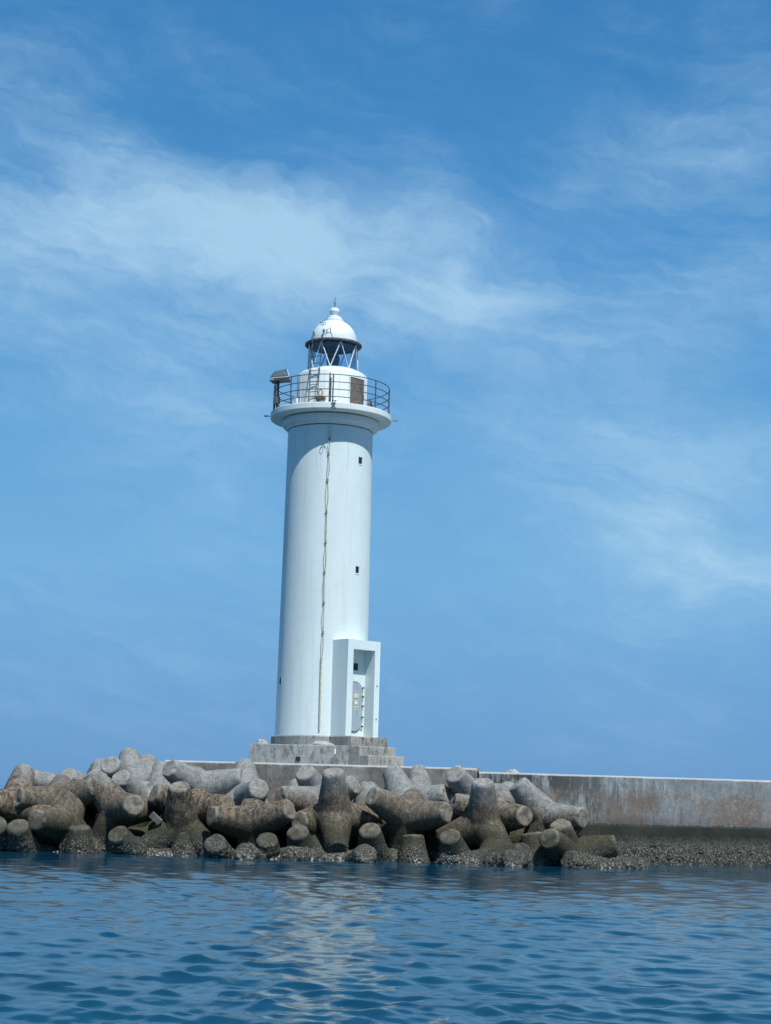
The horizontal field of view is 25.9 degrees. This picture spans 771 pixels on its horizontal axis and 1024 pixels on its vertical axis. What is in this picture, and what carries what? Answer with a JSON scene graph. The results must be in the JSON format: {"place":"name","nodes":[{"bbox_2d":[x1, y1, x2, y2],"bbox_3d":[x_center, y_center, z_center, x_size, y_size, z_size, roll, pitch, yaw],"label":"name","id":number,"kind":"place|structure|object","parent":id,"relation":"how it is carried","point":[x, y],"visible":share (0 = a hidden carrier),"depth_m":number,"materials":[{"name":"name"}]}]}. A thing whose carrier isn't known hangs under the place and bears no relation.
{"place":"outdoors","nodes":[
{"label":"outdoors","id":0,"kind":"place"},
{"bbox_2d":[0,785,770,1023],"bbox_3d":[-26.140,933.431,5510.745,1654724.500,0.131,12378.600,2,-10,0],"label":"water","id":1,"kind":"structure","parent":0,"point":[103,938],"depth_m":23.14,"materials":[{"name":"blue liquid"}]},
{"bbox_2d":[0,817,42,850],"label":"tetrapod","id":2,"kind":"object","parent":1,"relation":"in","point":[3,824],"visible":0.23,"depth_m":51.14,"materials":[{"name":"concrete"}]},
{"bbox_2d":[5,819,58,851],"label":"tetrapod","id":3,"kind":"object","parent":1,"relation":"in","point":[18,831],"visible":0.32,"depth_m":51.03,"materials":[{"name":"concrete"}]},
{"bbox_2d":[15,774,94,845],"bbox_3d":[-10.337,9.594,53.396,2.738,2.502,2.592,2,-10,0],"label":"tetrapod","id":4,"kind":"object","parent":1,"relation":"in","point":[57,788],"visible":0.52,"depth_m":52.58,"materials":[{"name":"concrete"}]},
{"bbox_2d":[0,764,51,823],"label":"tetrapod","id":5,"kind":"object","parent":4,"relation":"on","point":[22,775],"visible":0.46,"depth_m":52.47,"materials":[{"name":"concrete"}]},
{"bbox_2d":[34,770,106,785],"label":"tetrapod","id":6,"kind":"object","parent":4,"relation":"on","point":[42,778],"visible":0.12,"depth_m":54.13,"materials":[{"name":"concrete"}]},
{"bbox_2d":[28,777,92,845],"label":"tetrapod","id":7,"kind":"object","parent":1,"relation":"in","point":[57,820],"visible":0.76,"depth_m":51.94,"materials":[{"name":"concrete"}]},
{"bbox_2d":[60,768,90,817],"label":"tetrapod","id":8,"kind":"object","parent":1,"relation":"in","point":[70,772],"visible":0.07,"depth_m":55.42,"materials":[{"name":"concrete"}]},
{"bbox_2d":[64,825,95,853],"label":"tetrapod","id":9,"kind":"object","parent":1,"relation":"in","point":[79,839],"visible":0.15,"depth_m":51.36,"materials":[{"name":"concrete"}]},
{"bbox_2d":[84,814,93,829],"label":"tetrapod","id":10,"kind":"object","parent":1,"relation":"in","point":[88,820],"visible":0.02,"depth_m":54.90,"materials":[{"name":"concrete"}]},
{"bbox_2d":[87,758,149,819],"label":"tetrapod","id":11,"kind":"object","parent":10,"relation":"on","point":[96,763],"visible":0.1,"depth_m":55.61,"materials":[{"name":"concrete"}]},
{"bbox_2d":[87,756,152,780],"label":"tetrapod","id":12,"kind":"object","parent":11,"relation":"on","point":[110,767],"visible":0.3,"depth_m":55.11,"materials":[{"name":"concrete"}]},
{"bbox_2d":[59,814,139,852],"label":"tetrapod","id":13,"kind":"object","parent":1,"relation":"in","point":[100,847],"visible":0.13,"depth_m":52.13,"materials":[{"name":"concrete"}]},
{"bbox_2d":[83,768,161,843],"bbox_3d":[-8.019,9.516,52.844,2.634,2.768,2.342,-7,-13,42],"label":"tetrapod","id":14,"kind":"object","parent":13,"relation":"on","point":[116,804],"visible":0.74,"depth_m":52.26,"materials":[{"name":"concrete"}]},
{"bbox_2d":[108,826,172,855],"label":"tetrapod","id":15,"kind":"object","parent":1,"relation":"in","point":[129,842],"visible":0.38,"depth_m":50.94,"materials":[{"name":"concrete"}]},
{"bbox_2d":[128,815,163,836],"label":"tetrapod","id":16,"kind":"object","parent":1,"relation":"in","point":[138,831],"visible":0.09,"depth_m":54.35,"materials":[{"name":"concrete"}]},
{"bbox_2d":[111,770,152,826],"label":"tetrapod","id":17,"kind":"object","parent":16,"relation":"on","point":[127,781],"visible":0.3,"depth_m":54.33,"materials":[{"name":"concrete"}]},
{"bbox_2d":[148,761,170,814],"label":"tetrapod","id":18,"kind":"object","parent":16,"relation":"on","point":[156,777],"visible":0.09,"depth_m":55.77,"materials":[{"name":"concrete"}]},
{"bbox_2d":[140,754,156,764],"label":"tetrapod","id":19,"kind":"object","parent":18,"relation":"on","point":[146,759],"visible":0.03,"depth_m":57.90,"materials":[{"name":"concrete"}]},
{"bbox_2d":[119,747,141,766],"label":"tetrapod","id":20,"kind":"object","parent":19,"relation":"on","point":[129,756],"visible":0.06,"depth_m":57.58,"materials":[{"name":"concrete"}]},
{"bbox_2d":[171,832,197,855],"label":"tetrapod","id":21,"kind":"object","parent":1,"relation":"in","point":[177,848],"visible":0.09,"depth_m":51.69,"materials":[{"name":"concrete"}]},
{"bbox_2d":[138,781,211,855],"bbox_3d":[-6.409,9.743,52.771,2.817,2.500,2.493,2,-10,0],"label":"tetrapod","id":22,"kind":"object","parent":21,"relation":"on","point":[180,814],"visible":0.73,"depth_m":51.86,"materials":[{"name":"concrete"}]},
{"bbox_2d":[149,812,162,824],"bbox_3d":[-7.133,9.518,52.061,0.436,0.413,0.149,2,-10,0],"label":"plank","id":23,"kind":"object","parent":22,"relation":"on","point":[155,818],"visible":1,"depth_m":52.00,"materials":[{"name":"grey wood"}]},
{"bbox_2d":[148,784,234,823],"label":"tetrapod","id":24,"kind":"object","parent":1,"relation":"in","point":[205,801],"visible":0.44,"depth_m":52.82,"materials":[{"name":"concrete"}]},
{"bbox_2d":[203,834,234,857],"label":"tetrapod","id":25,"kind":"object","parent":1,"relation":"in","point":[213,843],"visible":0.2,"depth_m":50.47,"materials":[{"name":"concrete"}]},
{"bbox_2d":[202,823,237,849],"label":"tetrapod","id":26,"kind":"object","parent":1,"relation":"in","point":[232,842],"visible":0.12,"depth_m":53.55,"materials":[{"name":"concrete"}]},
{"bbox_2d":[227,759,268,805],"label":"tetrapod","id":27,"kind":"object","parent":26,"relation":"on","point":[252,785],"visible":0.41,"depth_m":53.54,"materials":[{"name":"concrete"}]},
{"bbox_2d":[234,842,285,859],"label":"tetrapod","id":28,"kind":"object","parent":1,"relation":"in","point":[242,853],"visible":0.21,"depth_m":50.08,"materials":[{"name":"concrete"}]},
{"bbox_2d":[255,832,280,858],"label":"tetrapod","id":29,"kind":"object","parent":1,"relation":"in","point":[267,844],"visible":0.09,"depth_m":51.15,"materials":[{"name":"concrete"}]},
{"bbox_2d":[206,797,295,844],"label":"tetrapod","id":30,"kind":"object","parent":29,"relation":"on","point":[249,820],"visible":0.68,"depth_m":51.53,"materials":[{"name":"concrete"}]},
{"bbox_2d":[273,831,285,847],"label":"tetrapod","id":31,"kind":"object","parent":1,"relation":"in","point":[281,839],"visible":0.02,"depth_m":54.29,"materials":[{"name":"concrete"}]},
{"bbox_2d":[277,779,297,842],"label":"tetrapod","id":32,"kind":"object","parent":31,"relation":"on","point":[288,826],"visible":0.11,"depth_m":54.15,"materials":[{"name":"concrete"}]},
{"bbox_2d":[279,833,347,860],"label":"tetrapod","id":33,"kind":"object","parent":1,"relation":"in","point":[319,852],"visible":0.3,"depth_m":50.81,"materials":[{"name":"concrete"}]},
{"bbox_2d":[291,767,377,851],"bbox_3d":[-1.605,9.369,52.398,2.774,2.734,2.448,2,-10,0],"label":"tetrapod","id":34,"kind":"object","parent":33,"relation":"on","point":[338,814],"visible":0.84,"depth_m":51.88,"materials":[{"name":"concrete"}]},
{"bbox_2d":[286,824,349,851],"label":"tetrapod","id":35,"kind":"object","parent":1,"relation":"in","point":[299,835],"visible":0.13,"depth_m":50.96,"materials":[{"name":"concrete"}]},
{"bbox_2d":[165,760,482,801],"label":"breakwater wall","id":36,"kind":"structure","parent":1,"relation":"in","point":[275,777],"depth_m":56.07,"materials":[{"name":"grey concrete"}]},
{"bbox_2d":[249,743,349,764],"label":"concrete block","id":37,"kind":"structure","parent":36,"relation":"on","point":[302,754],"depth_m":59.04,"materials":[{"name":"grey concrete"}]},
{"bbox_2d":[256,739,267,743],"bbox_3d":[-4.393,8.182,59.667,0.461,0.208,0.342,2,-10,0],"label":"rock","id":38,"kind":"object","parent":37,"relation":"on","point":[261,741],"visible":1,"depth_m":59.56,"materials":[{"name":"grey stone"}]},
{"bbox_2d":[310,741,333,744],"bbox_3d":[-2.250,8.180,59.254,0.801,0.186,0.612,6,-11,-25],"label":"mortar heap","id":39,"kind":"object","parent":37,"relation":"on","point":[320,743],"visible":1,"depth_m":59.09,"materials":[{"name":"grey concrete"}]},
{"bbox_2d":[264,302,403,765],"bbox_3d":[-1.541,0.515,62.549,5.968,17.843,4.571,-3,-10,24],"label":"lighthouse","id":40,"kind":"object","parent":36,"relation":"on","point":[331,421],"visible":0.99,"depth_m":61.30,"materials":[{"name":"white paint"}]},
{"bbox_2d":[353,662,358,671],"bbox_3d":[-1.202,5.584,60.550,0.600,0.330,0.030,10,-13,-41],"label":"window","id":41,"kind":"structure","parent":40,"relation":"in","point":[355,664],"depth_m":60.67,"materials":[{"name":"black glass"}]},
{"bbox_2d":[348,376,364,404],"bbox_3d":[-1.051,-4.449,62.779,0.156,1.216,0.869,-7,-13,41],"label":"gallery door","id":42,"kind":"structure","parent":40,"relation":"in","point":[352,379],"depth_m":62.72,"materials":[{"name":"brown metal"}]},
{"bbox_2d":[351,681,364,731],"bbox_3d":[-1.129,7.010,60.369,0.866,1.821,0.092,10,-13,-41],"label":"door","id":43,"kind":"structure","parent":40,"relation":"in","point":[357,693],"depth_m":60.45,"materials":[{"name":"grey paint"}]},
{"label":"tetrapod","id":44,"kind":"object","parent":36,"relation":"on","visible":0},
{"bbox_2d":[162,759,242,793],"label":"tetrapod","id":45,"kind":"object","parent":44,"relation":"on","point":[223,781],"visible":0.54,"depth_m":54.09,"materials":[{"name":"concrete"}]},
{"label":"tetrapod","id":46,"kind":"object","parent":36,"relation":"on","visible":0},
{"bbox_2d":[275,776,360,811],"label":"tetrapod","id":47,"kind":"object","parent":46,"relation":"on","point":[301,797],"visible":0.28,"depth_m":53.41,"materials":[{"name":"concrete"}]},
{"bbox_2d":[295,765,354,802],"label":"tetrapod","id":48,"kind":"object","parent":46,"relation":"on","point":[307,775],"visible":0.17,"depth_m":54.34,"materials":[{"name":"concrete"}]},
{"bbox_2d":[291,806,372,839],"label":"tetrapod","id":49,"kind":"object","parent":1,"relation":"in","point":[307,820],"visible":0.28,"depth_m":52.15,"materials":[{"name":"concrete"}]},
{"bbox_2d":[345,844,377,862],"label":"tetrapod","id":50,"kind":"object","parent":1,"relation":"in","point":[361,852],"visible":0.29,"depth_m":50.30,"materials":[{"name":"concrete"}]},
{"bbox_2d":[348,843,387,849],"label":"tetrapod","id":51,"kind":"object","parent":1,"relation":"in","point":[350,845],"depth_m":54.93,"materials":[{"name":"concrete"}]},
{"bbox_2d":[349,781,388,848],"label":"tetrapod","id":52,"kind":"object","parent":1,"relation":"in","point":[366,787],"visible":0.17,"depth_m":54.16,"materials":[{"name":"concrete"}]},
{"bbox_2d":[350,823,398,861],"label":"tetrapod","id":53,"kind":"object","parent":1,"relation":"in","point":[370,834],"visible":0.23,"depth_m":51.27,"materials":[{"name":"concrete"}]},
{"bbox_2d":[365,786,452,849],"bbox_3d":[0.707,9.941,52.866,2.733,2.473,2.554,2,-10,0],"label":"tetrapod","id":54,"kind":"object","parent":53,"relation":"on","point":[411,811],"visible":0.86,"depth_m":52.09,"materials":[{"name":"concrete"}]},
{"bbox_2d":[378,765,450,835],"bbox_3d":[0.800,9.560,54.483,2.622,2.635,2.383,2,-10,0],"label":"tetrapod","id":55,"kind":"object","parent":54,"relation":"on","point":[397,780],"visible":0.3,"depth_m":54.42,"materials":[{"name":"concrete"}]},
{"bbox_2d":[398,834,428,862],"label":"tetrapod","id":56,"kind":"object","parent":1,"relation":"in","point":[414,848],"visible":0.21,"depth_m":51.55,"materials":[{"name":"concrete"}]},
{"bbox_2d":[428,829,468,861],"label":"tetrapod","id":57,"kind":"object","parent":1,"relation":"in","point":[452,841],"visible":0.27,"depth_m":50.99,"materials":[{"name":"concrete"}]},
{"bbox_2d":[435,778,511,846],"bbox_3d":[2.832,9.761,53.052,2.484,2.661,2.615,2,-10,0],"label":"tetrapod","id":58,"kind":"object","parent":57,"relation":"on","point":[478,822],"visible":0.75,"depth_m":52.34,"materials":[{"name":"concrete"}]},
{"bbox_2d":[424,826,476,855],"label":"tetrapod","id":59,"kind":"object","parent":1,"relation":"in","point":[431,843],"visible":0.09,"depth_m":54.64,"materials":[{"name":"concrete"}]},
{"bbox_2d":[408,765,456,825],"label":"tetrapod","id":60,"kind":"object","parent":59,"relation":"on","point":[418,775],"visible":0.12,"depth_m":55.51,"materials":[{"name":"concrete"}]},
{"bbox_2d":[445,766,500,817],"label":"tetrapod","id":61,"kind":"object","parent":59,"relation":"on","point":[459,779],"visible":0.29,"depth_m":53.84,"materials":[{"name":"concrete"}]},
{"bbox_2d":[436,849,522,866],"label":"tetrapod","id":62,"kind":"object","parent":1,"relation":"in","point":[506,858],"visible":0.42,"depth_m":50.71,"materials":[{"name":"concrete"}]},
{"bbox_2d":[474,830,531,866],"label":"tetrapod","id":63,"kind":"object","parent":1,"relation":"in","point":[488,845],"visible":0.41,"depth_m":50.87,"materials":[{"name":"concrete"}]},
{"bbox_2d":[509,829,523,843],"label":"tetrapod","id":64,"kind":"object","parent":1,"relation":"in","point":[515,836],"visible":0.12,"depth_m":54.42,"materials":[{"name":"concrete"}]},
{"bbox_2d":[521,832,552,866],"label":"tetrapod","id":65,"kind":"object","parent":1,"relation":"in","point":[531,840],"visible":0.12,"depth_m":51.68,"materials":[{"name":"concrete"}]},
{"bbox_2d":[539,829,617,866],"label":"tetrapod","id":66,"kind":"object","parent":1,"relation":"in","point":[555,844],"visible":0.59,"depth_m":51.62,"materials":[{"name":"concrete"}]},
{"bbox_2d":[550,819,617,866],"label":"tetrapod","id":67,"kind":"object","parent":1,"relation":"in","point":[565,827],"visible":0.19,"depth_m":51.64,"materials":[{"name":"concrete"}]},
{"bbox_2d":[509,777,588,842],"bbox_3d":[5.486,9.827,52.971,2.572,2.791,2.351,10,-13,-40],"label":"tetrapod","id":68,"kind":"object","parent":67,"relation":"on","point":[546,811],"visible":0.62,"depth_m":52.62,"materials":[{"name":"concrete"}]},
{"bbox_2d":[560,850,650,869],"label":"tetrapod","id":69,"kind":"object","parent":1,"relation":"in","point":[584,860],"visible":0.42,"depth_m":50.90,"materials":[{"name":"concrete"}]},
{"bbox_2d":[477,772,770,866],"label":"breakwater wall","id":70,"kind":"structure","parent":1,"relation":"in","point":[692,811],"depth_m":56.32,"materials":[{"name":"concrete"}]},
{"bbox_2d":[0,836,770,868],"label":"barnacles","id":71,"kind":"object","parent":70,"relation":"on","point":[680,859],"visible":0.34,"depth_m":55.73},
{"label":"tetrapod","id":72,"kind":"object","parent":70,"relation":"on","visible":0},
{"bbox_2d":[450,781,532,834],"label":"tetrapod","id":73,"kind":"object","parent":72,"relation":"on","point":[514,815],"visible":0.5,"depth_m":52.89,"materials":[{"name":"concrete"}]},
{"bbox_2d":[0,0,770,784],"label":"sky","id":74,"kind":"structure","parent":0,"point":[544,226],"materials":[{"name":"blue"}]},
{"bbox_2d":[507,769,518,772],"bbox_3d":[4.282,8.709,56.342,0.442,0.144,0.259,2,-10,0],"label":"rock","id":75,"kind":"object","parent":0,"point":[512,771],"visible":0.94,"depth_m":56.27,"materials":[{"name":"grey stone"}]}
]}

